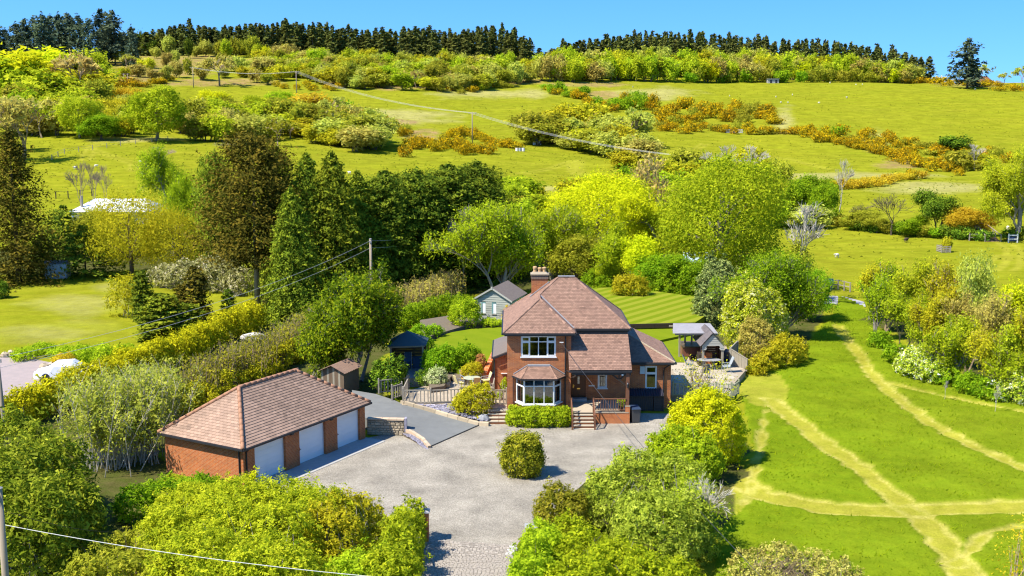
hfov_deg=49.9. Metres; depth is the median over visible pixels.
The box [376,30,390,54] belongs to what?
spruce tree
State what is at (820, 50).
spruce tree
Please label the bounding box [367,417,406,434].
stone wall
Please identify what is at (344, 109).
hedgerow tree
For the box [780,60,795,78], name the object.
birch tree
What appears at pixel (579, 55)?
birch tree
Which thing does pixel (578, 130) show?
thicket tree
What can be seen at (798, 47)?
spruce tree
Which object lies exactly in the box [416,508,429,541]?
gate pillar
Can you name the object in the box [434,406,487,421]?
slate bank
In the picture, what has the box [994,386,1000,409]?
sapling
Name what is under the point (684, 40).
spruce tree
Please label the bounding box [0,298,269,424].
golden hedge
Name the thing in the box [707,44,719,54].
birch tree
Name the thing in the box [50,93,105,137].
hillside tree
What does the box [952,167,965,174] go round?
gorse bush
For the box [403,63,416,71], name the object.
scrub tree
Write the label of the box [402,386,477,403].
patio railing
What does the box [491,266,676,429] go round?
brick house
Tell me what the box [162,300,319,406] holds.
brown hedge
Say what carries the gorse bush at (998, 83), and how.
on the ground at (68, 313)
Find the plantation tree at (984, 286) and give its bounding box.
[951,245,1000,359]
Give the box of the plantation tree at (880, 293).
[854,273,897,334]
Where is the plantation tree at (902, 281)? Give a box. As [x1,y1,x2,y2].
[890,253,935,339]
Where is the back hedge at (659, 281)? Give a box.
[580,268,702,296]
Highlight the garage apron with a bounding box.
[257,437,384,484]
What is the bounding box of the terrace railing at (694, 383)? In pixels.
[672,380,732,396]
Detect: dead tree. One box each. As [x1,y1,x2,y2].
[700,145,741,162]
[741,145,770,167]
[970,144,985,168]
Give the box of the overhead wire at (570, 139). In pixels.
[474,114,667,154]
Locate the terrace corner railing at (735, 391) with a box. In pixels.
[732,379,739,397]
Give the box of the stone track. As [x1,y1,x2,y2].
[827,295,864,306]
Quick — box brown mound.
[49,350,76,362]
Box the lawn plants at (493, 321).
[480,316,501,326]
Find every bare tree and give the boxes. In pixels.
[64,161,86,205]
[85,164,103,198]
[91,165,111,197]
[147,147,176,155]
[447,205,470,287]
[629,152,675,206]
[785,203,827,253]
[834,161,855,211]
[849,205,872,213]
[868,193,914,234]
[978,63,993,76]
[997,72,1011,82]
[1010,66,1023,86]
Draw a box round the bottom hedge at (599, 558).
[538,506,706,575]
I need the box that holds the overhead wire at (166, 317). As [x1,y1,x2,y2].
[1,247,356,357]
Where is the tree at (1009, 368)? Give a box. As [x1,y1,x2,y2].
[976,329,1023,384]
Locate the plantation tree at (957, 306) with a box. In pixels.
[934,288,1001,371]
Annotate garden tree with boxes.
[63,200,142,253]
[544,227,602,277]
[586,214,632,287]
[617,225,667,285]
[629,250,681,290]
[660,249,711,292]
[706,241,833,328]
[781,232,815,269]
[801,267,839,320]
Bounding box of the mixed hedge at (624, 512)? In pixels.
[580,441,725,575]
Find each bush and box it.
[0,402,112,575]
[102,273,148,317]
[109,469,241,524]
[112,85,126,95]
[115,81,130,87]
[116,88,131,94]
[125,86,144,94]
[125,88,140,95]
[126,77,142,83]
[130,80,138,86]
[138,81,152,86]
[147,78,160,83]
[153,77,167,83]
[158,75,176,79]
[241,465,264,492]
[271,80,279,86]
[279,83,288,88]
[302,80,310,85]
[306,83,318,89]
[320,536,406,575]
[327,84,338,90]
[396,126,406,135]
[397,144,415,156]
[400,122,413,133]
[400,135,416,147]
[404,127,414,135]
[409,141,422,149]
[413,134,425,146]
[418,136,429,147]
[427,139,437,150]
[432,142,445,150]
[438,134,450,142]
[438,136,455,148]
[442,129,462,136]
[446,130,460,136]
[449,126,465,136]
[452,139,468,150]
[454,133,467,143]
[455,89,466,93]
[456,125,470,135]
[456,141,476,154]
[464,126,478,134]
[467,131,484,138]
[469,86,478,91]
[472,142,483,153]
[476,142,499,154]
[478,82,487,89]
[478,133,490,141]
[481,135,496,143]
[489,136,499,143]
[493,138,507,147]
[497,80,507,87]
[497,137,514,147]
[507,140,525,147]
[546,83,556,92]
[548,88,563,94]
[554,80,564,88]
[557,84,567,91]
[561,90,569,96]
[569,89,583,98]
[572,92,588,98]
[578,85,590,94]
[585,96,594,104]
[591,95,604,104]
[610,97,626,108]
[610,103,619,111]
[616,93,635,109]
[619,90,630,99]
[626,90,642,100]
[634,90,647,100]
[634,95,649,109]
[644,419,729,486]
[645,101,656,109]
[647,91,660,107]
[650,107,671,116]
[652,114,669,124]
[652,121,666,127]
[653,106,673,113]
[655,123,670,130]
[659,108,676,118]
[664,102,681,112]
[664,379,752,469]
[665,121,674,130]
[666,114,684,122]
[667,121,681,126]
[670,114,688,121]
[673,125,692,133]
[675,96,694,108]
[675,100,692,107]
[681,71,698,82]
[681,115,698,122]
[681,119,695,127]
[686,102,706,117]
[686,106,702,116]
[686,122,704,131]
[689,243,738,328]
[691,67,703,81]
[694,110,704,121]
[695,99,709,106]
[699,122,708,128]
[701,101,719,117]
[703,73,716,82]
[707,123,720,130]
[710,124,727,131]
[715,72,729,82]
[716,112,726,120]
[716,124,731,132]
[718,269,795,355]
[720,67,735,82]
[720,107,736,122]
[726,105,739,109]
[727,97,745,107]
[729,127,740,133]
[732,108,747,115]
[732,119,743,128]
[734,114,753,121]
[735,68,753,82]
[740,102,756,115]
[742,121,756,129]
[744,125,759,134]
[745,331,809,375]
[748,70,761,82]
[749,110,768,118]
[750,100,761,110]
[752,129,767,133]
[756,69,770,81]
[756,102,777,112]
[756,109,776,116]
[759,125,773,133]
[763,112,778,122]
[763,115,785,123]
[766,126,780,133]
[771,69,789,82]
[773,69,791,82]
[774,128,786,133]
[786,126,799,133]
[795,70,808,81]
[797,126,810,136]
[803,123,818,131]
[804,69,818,82]
[806,128,820,137]
[810,66,827,82]
[810,130,827,142]
[820,124,830,134]
[822,67,837,81]
[826,134,837,141]
[829,124,846,136]
[829,181,848,188]
[830,128,847,137]
[830,213,845,226]
[831,137,842,144]
[835,69,852,82]
[835,123,851,132]
[841,138,867,147]
[844,179,862,189]
[845,66,863,81]
[847,136,862,147]
[851,142,865,148]
[852,135,873,144]
[854,178,868,187]
[854,221,868,231]
[855,126,877,135]
[856,129,870,136]
[859,143,873,149]
[860,177,873,186]
[862,70,879,81]
[866,143,878,151]
[868,134,885,142]
[868,217,881,232]
[869,136,890,144]
[869,147,887,153]
[869,177,888,186]
[876,145,893,154]
[877,223,895,233]
[879,129,897,139]
[879,172,896,181]
[880,175,897,184]
[883,134,897,141]
[886,153,906,162]
[890,138,905,146]
[890,219,905,234]
[891,148,909,155]
[891,172,910,180]
[891,343,950,383]
[893,145,912,157]
[897,155,914,164]
[898,78,916,83]
[898,172,914,179]
[901,136,919,144]
[906,168,920,178]
[907,153,923,158]
[909,157,929,166]
[910,144,923,151]
[911,225,933,237]
[912,140,936,147]
[914,169,929,177]
[915,77,923,83]
[919,148,944,154]
[922,156,934,164]
[922,160,939,171]
[928,75,944,83]
[928,142,945,149]
[928,144,950,154]
[928,226,944,238]
[930,157,943,166]
[935,224,955,238]
[936,133,976,150]
[939,81,953,85]
[940,76,954,82]
[940,148,984,171]
[940,159,955,171]
[949,224,971,239]
[950,147,969,151]
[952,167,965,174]
[959,151,999,168]
[963,227,983,240]
[964,142,981,151]
[973,227,994,240]
[977,81,990,85]
[982,78,994,85]
[985,370,1023,405]
[986,148,1002,154]
[988,86,1007,90]
[989,145,1006,154]
[990,80,1004,86]
[997,227,1021,239]
[999,152,1013,162]
[1004,153,1018,162]
[1008,84,1021,90]
[1009,224,1023,240]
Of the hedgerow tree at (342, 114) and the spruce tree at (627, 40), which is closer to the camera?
the hedgerow tree at (342, 114)
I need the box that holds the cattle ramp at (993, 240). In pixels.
[975,222,1001,241]
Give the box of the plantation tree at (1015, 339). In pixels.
[996,308,1023,395]
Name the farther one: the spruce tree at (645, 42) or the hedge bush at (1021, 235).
the spruce tree at (645, 42)
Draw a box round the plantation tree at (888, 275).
[864,257,912,331]
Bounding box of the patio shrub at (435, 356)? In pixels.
[419,341,460,374]
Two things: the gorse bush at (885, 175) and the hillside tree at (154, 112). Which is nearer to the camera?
the gorse bush at (885, 175)
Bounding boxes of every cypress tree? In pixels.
[178,150,251,278]
[241,146,296,301]
[258,184,329,330]
[259,149,340,315]
[281,147,383,308]
[336,170,418,291]
[351,168,441,298]
[387,166,484,294]
[408,161,518,291]
[449,158,534,286]
[488,180,531,268]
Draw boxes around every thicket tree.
[513,120,565,145]
[544,114,573,142]
[551,128,579,148]
[554,114,591,132]
[561,126,596,135]
[563,125,607,151]
[585,121,636,132]
[587,130,632,157]
[602,123,622,131]
[602,123,637,137]
[609,137,665,160]
[621,116,653,135]
[621,132,661,144]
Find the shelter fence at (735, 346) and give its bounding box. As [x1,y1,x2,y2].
[729,341,738,361]
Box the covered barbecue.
[723,349,728,361]
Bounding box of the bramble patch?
[718,538,868,575]
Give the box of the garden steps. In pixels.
[488,404,508,423]
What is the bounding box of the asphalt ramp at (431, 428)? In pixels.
[352,390,475,444]
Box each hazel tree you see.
[419,190,551,287]
[523,198,611,280]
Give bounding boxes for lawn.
[429,327,503,374]
[592,287,704,328]
[636,328,690,341]
[663,335,694,362]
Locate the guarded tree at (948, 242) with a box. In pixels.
[941,235,952,249]
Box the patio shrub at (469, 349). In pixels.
[454,338,483,367]
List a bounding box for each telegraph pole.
[0,359,8,445]
[0,486,8,575]
[369,238,371,279]
[468,112,472,142]
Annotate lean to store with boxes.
[625,388,663,410]
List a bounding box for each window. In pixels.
[481,302,485,313]
[492,302,495,314]
[515,379,523,405]
[520,336,556,357]
[523,381,554,405]
[554,380,562,405]
[597,375,607,388]
[645,366,656,388]
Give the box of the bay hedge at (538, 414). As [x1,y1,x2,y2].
[504,403,573,427]
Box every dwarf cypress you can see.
[126,270,155,321]
[132,292,187,341]
[166,303,206,337]
[171,284,188,321]
[176,265,213,322]
[219,288,236,311]
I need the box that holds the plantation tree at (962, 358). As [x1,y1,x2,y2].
[940,308,986,374]
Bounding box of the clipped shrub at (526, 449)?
[494,427,548,478]
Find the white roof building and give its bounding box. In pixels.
[71,196,162,221]
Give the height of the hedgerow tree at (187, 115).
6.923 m
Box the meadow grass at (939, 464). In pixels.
[715,308,1023,575]
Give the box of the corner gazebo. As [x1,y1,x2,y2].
[387,331,428,386]
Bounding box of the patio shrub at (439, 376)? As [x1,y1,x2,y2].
[423,365,449,384]
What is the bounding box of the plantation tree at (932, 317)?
[906,289,953,346]
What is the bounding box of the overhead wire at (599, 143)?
[484,115,746,160]
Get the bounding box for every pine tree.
[0,21,23,54]
[0,26,8,55]
[0,27,12,54]
[10,18,38,52]
[18,15,45,47]
[24,11,65,52]
[38,13,62,50]
[47,11,68,52]
[59,12,77,50]
[64,13,86,54]
[76,17,102,56]
[89,8,119,58]
[97,10,126,64]
[118,31,130,61]
[119,24,142,64]
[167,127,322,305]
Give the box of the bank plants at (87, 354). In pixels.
[7,340,134,363]
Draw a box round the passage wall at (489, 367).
[482,352,493,383]
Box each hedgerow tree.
[95,95,113,102]
[97,98,119,110]
[102,104,119,115]
[113,95,132,106]
[113,104,127,112]
[113,111,146,133]
[115,115,138,136]
[116,94,129,100]
[165,109,196,132]
[178,96,209,118]
[178,125,207,140]
[182,110,234,140]
[196,112,236,141]
[204,95,226,114]
[206,101,250,113]
[212,106,238,136]
[216,95,234,103]
[224,101,249,110]
[226,113,268,138]
[230,107,249,117]
[232,100,250,112]
[244,100,276,116]
[249,94,303,115]
[250,113,277,120]
[257,123,283,138]
[262,112,309,133]
[263,115,294,145]
[266,96,288,103]
[269,115,289,138]
[284,116,316,137]
[286,98,314,133]
[288,121,301,137]
[298,121,322,142]
[299,103,335,120]
[311,116,349,136]
[314,107,358,121]
[314,127,341,145]
[315,94,351,108]
[325,105,359,113]
[327,116,363,146]
[335,124,384,151]
[336,101,364,116]
[342,114,360,123]
[347,108,397,144]
[352,107,386,117]
[357,131,380,148]
[361,123,396,149]
[366,109,402,145]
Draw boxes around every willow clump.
[45,355,204,477]
[97,350,203,436]
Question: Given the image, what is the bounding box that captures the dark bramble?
[53,526,213,575]
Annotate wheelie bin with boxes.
[630,404,640,422]
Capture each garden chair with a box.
[683,355,692,368]
[701,364,710,378]
[722,356,733,372]
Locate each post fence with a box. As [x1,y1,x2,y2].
[51,136,167,158]
[55,189,92,198]
[825,280,850,291]
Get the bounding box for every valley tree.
[495,171,546,195]
[502,177,530,200]
[506,195,540,211]
[510,196,538,224]
[520,191,553,213]
[532,186,548,196]
[550,173,590,208]
[556,174,590,184]
[586,167,641,190]
[612,163,635,176]
[624,164,662,177]
[631,153,682,177]
[644,187,660,208]
[649,165,690,207]
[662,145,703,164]
[675,160,703,177]
[677,160,698,174]
[686,182,725,220]
[688,152,708,168]
[699,153,742,170]
[734,143,775,165]
[736,193,778,217]
[752,198,798,225]
[762,158,797,182]
[785,204,835,228]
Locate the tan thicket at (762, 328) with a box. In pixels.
[737,308,774,360]
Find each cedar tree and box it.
[21,235,70,281]
[25,205,90,259]
[40,225,141,283]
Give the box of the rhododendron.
[609,271,651,295]
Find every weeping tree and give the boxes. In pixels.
[78,183,180,275]
[132,201,216,270]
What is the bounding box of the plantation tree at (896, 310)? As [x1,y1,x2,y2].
[878,286,934,351]
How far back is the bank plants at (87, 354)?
90.16 m
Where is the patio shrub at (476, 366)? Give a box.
[459,360,484,376]
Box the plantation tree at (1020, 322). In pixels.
[1010,293,1023,353]
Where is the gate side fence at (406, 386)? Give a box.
[402,375,409,398]
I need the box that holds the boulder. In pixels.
[478,414,489,421]
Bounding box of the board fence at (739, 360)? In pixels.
[729,348,747,370]
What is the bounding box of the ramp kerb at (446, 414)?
[400,400,488,425]
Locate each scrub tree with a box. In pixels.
[113,49,131,65]
[117,66,131,77]
[119,53,138,65]
[125,63,149,76]
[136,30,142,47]
[136,57,157,69]
[143,69,163,78]
[145,38,158,54]
[149,46,161,57]
[159,64,173,79]
[160,34,176,52]
[160,51,172,65]
[169,60,183,77]
[170,49,181,62]
[182,57,192,74]
[183,37,194,56]
[192,46,201,56]
[192,64,210,79]
[197,39,213,56]
[213,40,230,52]
[215,51,227,59]
[217,67,231,77]
[219,38,233,56]
[227,55,245,70]
[229,36,240,55]
[234,37,246,54]
[234,66,247,76]
[242,56,270,67]
[242,64,271,74]
[244,33,259,56]
[247,69,262,82]
[249,56,279,70]
[251,43,261,57]
[251,48,273,58]
[260,72,273,83]
[261,60,282,76]
[266,62,295,79]
[270,48,287,57]
[271,41,300,54]
[277,57,301,65]
[282,50,304,58]
[283,59,295,67]
[286,61,301,77]
[293,47,313,58]
[296,56,316,63]
[296,61,314,73]
[299,67,314,80]
[305,56,324,63]
[305,58,323,68]
[305,68,319,82]
[306,48,326,59]
[309,71,333,83]
[312,65,325,82]
[315,62,332,68]
[319,65,344,83]
[321,54,335,63]
[331,54,357,66]
[332,66,352,87]
[333,57,363,69]
[341,47,353,57]
[345,69,358,85]
[346,74,367,88]
[350,51,368,57]
[353,54,370,66]
[354,65,374,77]
[356,76,372,88]
[359,61,381,69]
[363,64,391,85]
[365,48,377,55]
[365,73,392,87]
[367,53,387,64]
[370,52,382,59]
[375,63,398,80]
[383,53,394,66]
[388,60,404,68]
[388,69,419,89]
[390,53,409,62]
[393,59,411,70]
[403,60,434,71]
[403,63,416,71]
[408,57,427,62]
[408,69,427,87]
[414,54,432,58]
[416,56,441,64]
[416,76,439,89]
[420,62,446,77]
[426,57,450,75]
[429,75,447,91]
[433,50,448,60]
[436,73,462,85]
[440,51,460,63]
[444,75,461,90]
[448,62,470,74]
[449,53,467,65]
[453,62,474,75]
[454,73,473,89]
[458,52,468,57]
[460,56,479,65]
[469,59,491,76]
[469,73,492,89]
[472,53,494,62]
[475,61,503,74]
[476,71,494,88]
[483,69,498,87]
[484,67,516,83]
[486,56,507,69]
[494,52,509,65]
[504,51,516,65]
[506,61,525,83]
[514,67,535,81]
[519,58,530,63]
[523,70,536,81]
[525,59,535,72]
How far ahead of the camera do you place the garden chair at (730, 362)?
83.77 m
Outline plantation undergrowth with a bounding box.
[865,329,1013,400]
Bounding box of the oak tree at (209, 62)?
[194,55,237,85]
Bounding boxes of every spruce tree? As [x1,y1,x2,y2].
[0,124,92,291]
[136,36,141,54]
[137,31,151,55]
[150,29,156,41]
[152,30,163,55]
[157,30,167,55]
[167,28,177,51]
[172,25,177,40]
[173,24,185,52]
[176,24,191,55]
[185,25,198,54]
[186,18,193,37]
[196,26,201,42]
[199,26,209,53]
[206,27,214,52]
[210,31,219,54]
[218,27,224,52]
[223,28,232,54]
[228,27,233,38]
[231,26,243,54]
[241,26,246,53]
[244,23,256,54]
[256,26,264,45]
[262,27,274,48]
[268,23,279,46]
[275,26,282,44]
[278,18,295,47]
[279,21,287,43]
[285,24,295,43]
[291,21,304,50]
[298,24,303,50]
[300,33,309,51]
[301,23,306,34]
[304,25,318,49]
[313,24,325,48]
[320,29,326,47]
[322,30,333,51]
[323,24,328,42]
[325,25,340,55]
[333,33,340,53]
[337,28,346,56]
[339,27,346,50]
[342,35,348,51]
[345,23,350,42]
[346,28,358,50]
[353,28,360,51]
[356,35,364,50]
[362,29,372,51]
[370,31,377,50]
[374,34,382,53]
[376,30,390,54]
[380,32,390,53]
[388,28,393,50]
[389,32,399,56]
[396,29,406,56]
[399,26,406,36]
[403,30,416,56]
[411,26,422,55]
[416,28,421,52]
[418,27,429,56]
[422,27,434,56]
[426,30,438,56]
[426,33,442,56]
[437,30,441,42]
[438,33,449,50]
[445,33,454,53]
[447,28,451,43]
[449,34,459,55]
[458,34,464,53]
[459,31,472,57]
[467,32,475,57]
[468,30,476,54]
[471,27,485,55]
[475,27,487,55]
[482,33,491,56]
[483,25,488,43]
[487,30,500,59]
[490,35,500,57]
[491,25,498,46]
[497,22,504,47]
[497,29,503,54]
[502,30,509,57]
[503,32,519,63]
[512,26,518,45]
[512,35,518,56]
[514,37,529,62]
[517,35,528,60]
[525,38,532,60]
[525,44,531,59]
[528,37,535,57]
[534,48,543,57]
[578,39,586,54]
[579,43,584,55]
[588,42,594,52]
[594,38,602,53]
[600,34,608,50]
[607,38,612,51]
[611,36,615,46]
[612,41,619,53]
[615,35,626,53]
[622,37,627,52]
[624,37,629,50]
[627,35,636,53]
[632,29,637,49]
[633,39,639,52]
[637,32,643,53]
[641,37,648,49]
[642,30,648,43]
[647,35,654,49]
[650,37,658,52]
[655,34,661,49]
[659,37,663,49]
[661,31,671,52]
[667,33,675,53]
[672,33,677,51]
[673,34,684,54]
[681,35,687,50]
[687,29,694,41]
[687,36,693,52]
[693,37,701,54]
[695,33,705,52]
[703,39,708,50]
[708,34,712,47]
[711,38,716,47]
[712,33,718,46]
[716,34,724,52]
[723,37,733,54]
[726,31,731,50]
[730,36,737,54]
[736,37,743,52]
[747,39,754,51]
[754,33,762,50]
[763,35,768,51]
[768,43,775,55]
[771,41,778,56]
[778,38,785,55]
[781,39,787,54]
[787,42,790,52]
[789,39,802,79]
[799,40,807,54]
[803,40,809,56]
[808,39,815,55]
[812,42,817,55]
[815,37,821,55]
[817,45,824,56]
[820,45,826,80]
[824,40,830,57]
[829,44,835,58]
[834,41,841,58]
[835,43,844,80]
[842,43,847,57]
[845,41,854,81]
[856,45,865,81]
[867,46,871,59]
[870,51,878,82]
[874,46,881,81]
[880,53,887,82]
[885,53,891,82]
[888,44,894,54]
[895,53,901,82]
[901,52,910,83]
[906,57,918,83]
[915,56,926,82]
[925,56,938,81]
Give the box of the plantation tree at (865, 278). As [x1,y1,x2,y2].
[852,256,897,319]
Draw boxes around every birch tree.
[528,55,550,80]
[531,52,543,60]
[536,53,558,81]
[548,47,572,58]
[549,57,564,80]
[551,52,567,80]
[557,52,574,60]
[559,57,581,81]
[563,45,577,57]
[563,57,582,80]
[569,52,583,61]
[576,57,589,80]
[579,49,595,62]
[582,47,606,61]
[582,55,599,79]
[584,62,607,82]
[591,59,614,80]
[594,50,612,63]
[603,47,613,58]
[603,56,618,80]
[608,46,628,58]
[611,52,626,77]
[611,55,628,79]
[617,57,633,79]
[618,50,638,59]
[623,56,634,79]
[630,55,643,80]
[633,45,650,56]
[634,54,655,80]
[643,46,661,57]
[644,51,658,81]
[649,55,665,80]
[656,42,671,57]
[658,53,681,81]
[674,44,697,75]
[674,60,681,79]
[677,56,701,75]
[679,56,689,79]
[694,58,708,81]
[697,45,719,59]
[697,58,722,81]
[706,55,727,81]
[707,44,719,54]
[713,48,728,60]
[724,60,738,81]
[726,51,739,63]
[729,61,739,80]
[735,54,755,81]
[736,47,756,58]
[747,61,765,81]
[749,47,770,59]
[753,50,766,79]
[754,46,774,57]
[754,55,772,79]
[764,53,780,78]
[764,57,784,77]
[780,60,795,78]
[781,49,803,79]
[790,58,803,79]
[792,60,811,77]
[804,55,822,68]
[807,51,821,80]
[808,53,825,67]
[817,60,833,71]
[820,55,833,62]
[828,52,843,64]
[830,55,847,81]
[836,50,859,81]
[836,52,858,81]
[849,54,868,80]
[854,62,872,81]
[860,58,883,73]
[869,61,889,82]
[874,61,884,82]
[876,70,890,82]
[877,61,890,82]
[884,57,903,82]
[884,66,901,82]
[894,59,910,83]
[897,68,912,83]
[900,62,927,80]
[901,65,916,83]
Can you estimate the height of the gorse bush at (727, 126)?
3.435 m
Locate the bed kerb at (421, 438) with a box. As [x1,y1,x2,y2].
[406,429,430,447]
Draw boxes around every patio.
[402,371,505,414]
[670,345,745,401]
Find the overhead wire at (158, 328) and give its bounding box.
[0,253,359,367]
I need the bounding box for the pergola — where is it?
[669,323,717,356]
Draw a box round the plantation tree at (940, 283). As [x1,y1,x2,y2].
[915,254,968,320]
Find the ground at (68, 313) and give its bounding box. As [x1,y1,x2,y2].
[0,53,1023,575]
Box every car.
[33,359,84,381]
[240,332,263,339]
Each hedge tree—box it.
[756,175,796,206]
[769,168,834,210]
[805,179,844,218]
[838,207,882,228]
[858,213,895,232]
[890,213,930,234]
[911,187,969,236]
[942,206,1005,236]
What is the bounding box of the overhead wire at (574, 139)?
[474,113,740,160]
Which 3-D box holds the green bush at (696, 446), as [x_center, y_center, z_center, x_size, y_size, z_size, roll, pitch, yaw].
[9.670,9.031,60.962,3.528,3.243,5.079,-8,12,-42]
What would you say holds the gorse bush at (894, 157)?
on the ground at (68, 313)
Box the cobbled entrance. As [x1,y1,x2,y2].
[422,540,517,575]
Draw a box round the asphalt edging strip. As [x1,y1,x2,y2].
[431,425,478,446]
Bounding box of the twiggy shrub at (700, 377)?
[671,352,745,392]
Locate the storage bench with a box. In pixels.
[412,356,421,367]
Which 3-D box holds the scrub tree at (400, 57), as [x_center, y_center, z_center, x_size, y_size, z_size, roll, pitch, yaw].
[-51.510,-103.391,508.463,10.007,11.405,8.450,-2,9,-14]
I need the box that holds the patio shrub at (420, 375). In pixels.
[414,368,430,385]
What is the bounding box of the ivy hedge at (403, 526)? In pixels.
[358,490,432,575]
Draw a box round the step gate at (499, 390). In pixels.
[492,387,506,404]
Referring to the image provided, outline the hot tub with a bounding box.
[678,341,700,356]
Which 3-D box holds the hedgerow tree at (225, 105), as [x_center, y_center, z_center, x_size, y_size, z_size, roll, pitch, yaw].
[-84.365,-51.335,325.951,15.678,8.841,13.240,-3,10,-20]
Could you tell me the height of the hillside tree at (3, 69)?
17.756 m
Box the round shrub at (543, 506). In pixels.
[531,476,597,531]
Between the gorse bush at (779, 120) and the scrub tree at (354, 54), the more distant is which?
the scrub tree at (354, 54)
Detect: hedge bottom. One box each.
[172,331,342,414]
[392,290,469,330]
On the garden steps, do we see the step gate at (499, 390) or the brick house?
the step gate at (499, 390)
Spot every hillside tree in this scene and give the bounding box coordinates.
[0,42,68,91]
[0,50,44,92]
[0,81,43,96]
[0,96,55,156]
[0,97,26,128]
[1,68,88,97]
[3,44,73,70]
[47,48,103,84]
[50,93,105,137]
[74,112,127,139]
[76,76,115,99]
[113,84,190,140]
[190,89,233,101]
[240,94,267,105]
[263,90,294,99]
[281,89,347,106]
[332,99,353,110]
[503,106,566,135]
[533,120,570,143]
[536,102,583,121]
[556,99,614,122]
[566,132,608,153]
[586,112,628,130]
[603,150,640,168]
[609,105,657,131]
[616,136,656,151]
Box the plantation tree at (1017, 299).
[992,275,1023,354]
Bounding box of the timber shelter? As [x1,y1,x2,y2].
[693,324,725,368]
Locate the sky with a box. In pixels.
[0,0,1023,82]
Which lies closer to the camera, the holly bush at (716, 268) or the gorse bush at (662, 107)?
the holly bush at (716, 268)
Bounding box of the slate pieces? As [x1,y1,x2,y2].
[415,403,489,420]
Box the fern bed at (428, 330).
[408,322,444,350]
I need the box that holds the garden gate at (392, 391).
[391,381,402,399]
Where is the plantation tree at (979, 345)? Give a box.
[961,323,1004,384]
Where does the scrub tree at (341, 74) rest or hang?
on the ground at (68, 313)
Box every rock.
[0,351,8,357]
[39,363,48,367]
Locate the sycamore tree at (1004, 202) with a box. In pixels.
[975,142,1023,240]
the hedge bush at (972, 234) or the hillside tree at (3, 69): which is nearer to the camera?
the hedge bush at (972, 234)
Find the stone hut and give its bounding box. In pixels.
[766,79,778,82]
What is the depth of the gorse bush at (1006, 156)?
301.49 m
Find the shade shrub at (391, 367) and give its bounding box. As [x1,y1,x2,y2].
[366,352,413,400]
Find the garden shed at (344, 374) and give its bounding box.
[319,358,361,391]
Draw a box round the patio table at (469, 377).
[463,375,480,384]
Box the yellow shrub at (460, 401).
[447,378,497,418]
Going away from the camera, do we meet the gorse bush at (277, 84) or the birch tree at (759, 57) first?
the gorse bush at (277, 84)
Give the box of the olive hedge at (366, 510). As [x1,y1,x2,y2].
[292,485,386,575]
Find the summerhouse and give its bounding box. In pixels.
[474,280,526,320]
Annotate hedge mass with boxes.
[123,465,360,575]
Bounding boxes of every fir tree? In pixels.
[943,38,995,87]
[968,64,981,87]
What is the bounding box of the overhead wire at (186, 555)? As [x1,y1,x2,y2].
[6,525,363,575]
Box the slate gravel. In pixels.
[404,433,427,448]
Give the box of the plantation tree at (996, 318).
[967,291,1017,379]
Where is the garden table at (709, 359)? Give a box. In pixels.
[697,358,720,369]
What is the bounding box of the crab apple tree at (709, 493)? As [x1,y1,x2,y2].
[685,471,734,544]
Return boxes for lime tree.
[534,166,660,264]
[563,64,584,81]
[606,181,688,255]
[646,144,803,279]
[684,51,704,64]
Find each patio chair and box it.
[452,375,464,388]
[472,378,480,383]
[481,371,491,385]
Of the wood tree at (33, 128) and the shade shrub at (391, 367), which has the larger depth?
the wood tree at (33, 128)
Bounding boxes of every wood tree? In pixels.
[0,85,38,102]
[0,95,32,133]
[12,105,50,135]
[29,98,52,137]
[32,96,76,135]
[38,90,68,101]
[41,95,62,131]
[49,62,77,76]
[52,81,100,100]
[58,78,103,95]
[60,52,101,74]
[61,69,125,89]
[64,64,125,78]
[71,95,105,135]
[72,46,113,72]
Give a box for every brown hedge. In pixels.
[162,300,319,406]
[388,268,469,308]
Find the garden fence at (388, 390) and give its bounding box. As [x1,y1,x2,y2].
[378,375,407,393]
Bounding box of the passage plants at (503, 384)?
[497,376,506,397]
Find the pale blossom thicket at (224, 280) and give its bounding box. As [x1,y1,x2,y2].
[146,250,253,295]
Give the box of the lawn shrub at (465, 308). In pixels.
[447,295,484,328]
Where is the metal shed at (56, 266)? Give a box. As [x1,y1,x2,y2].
[44,260,70,278]
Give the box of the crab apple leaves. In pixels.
[648,463,738,555]
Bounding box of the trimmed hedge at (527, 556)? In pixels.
[506,512,565,575]
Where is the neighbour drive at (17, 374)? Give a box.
[0,357,76,398]
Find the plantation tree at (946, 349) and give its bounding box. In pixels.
[916,325,963,382]
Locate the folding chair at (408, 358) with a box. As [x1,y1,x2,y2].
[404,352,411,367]
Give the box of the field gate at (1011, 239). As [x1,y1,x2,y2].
[1008,234,1018,242]
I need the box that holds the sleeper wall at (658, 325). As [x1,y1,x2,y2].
[630,322,694,327]
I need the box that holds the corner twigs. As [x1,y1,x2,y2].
[991,513,1023,575]
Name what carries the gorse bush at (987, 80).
on the ground at (68, 313)
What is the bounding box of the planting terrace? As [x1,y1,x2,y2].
[420,316,501,349]
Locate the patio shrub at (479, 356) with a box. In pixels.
[475,353,486,369]
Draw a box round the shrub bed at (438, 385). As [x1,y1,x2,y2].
[428,370,481,392]
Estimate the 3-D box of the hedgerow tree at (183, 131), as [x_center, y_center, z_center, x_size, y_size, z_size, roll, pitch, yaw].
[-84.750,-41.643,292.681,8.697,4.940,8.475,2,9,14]
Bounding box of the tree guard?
[936,245,950,252]
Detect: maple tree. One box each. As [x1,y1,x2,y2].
[131,141,203,255]
[287,244,411,381]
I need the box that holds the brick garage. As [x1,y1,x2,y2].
[157,368,371,484]
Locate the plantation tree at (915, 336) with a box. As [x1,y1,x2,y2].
[899,297,937,354]
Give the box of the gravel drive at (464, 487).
[282,413,669,545]
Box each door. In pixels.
[45,265,53,278]
[54,264,62,278]
[254,438,283,478]
[299,423,323,462]
[337,409,357,447]
[571,373,585,396]

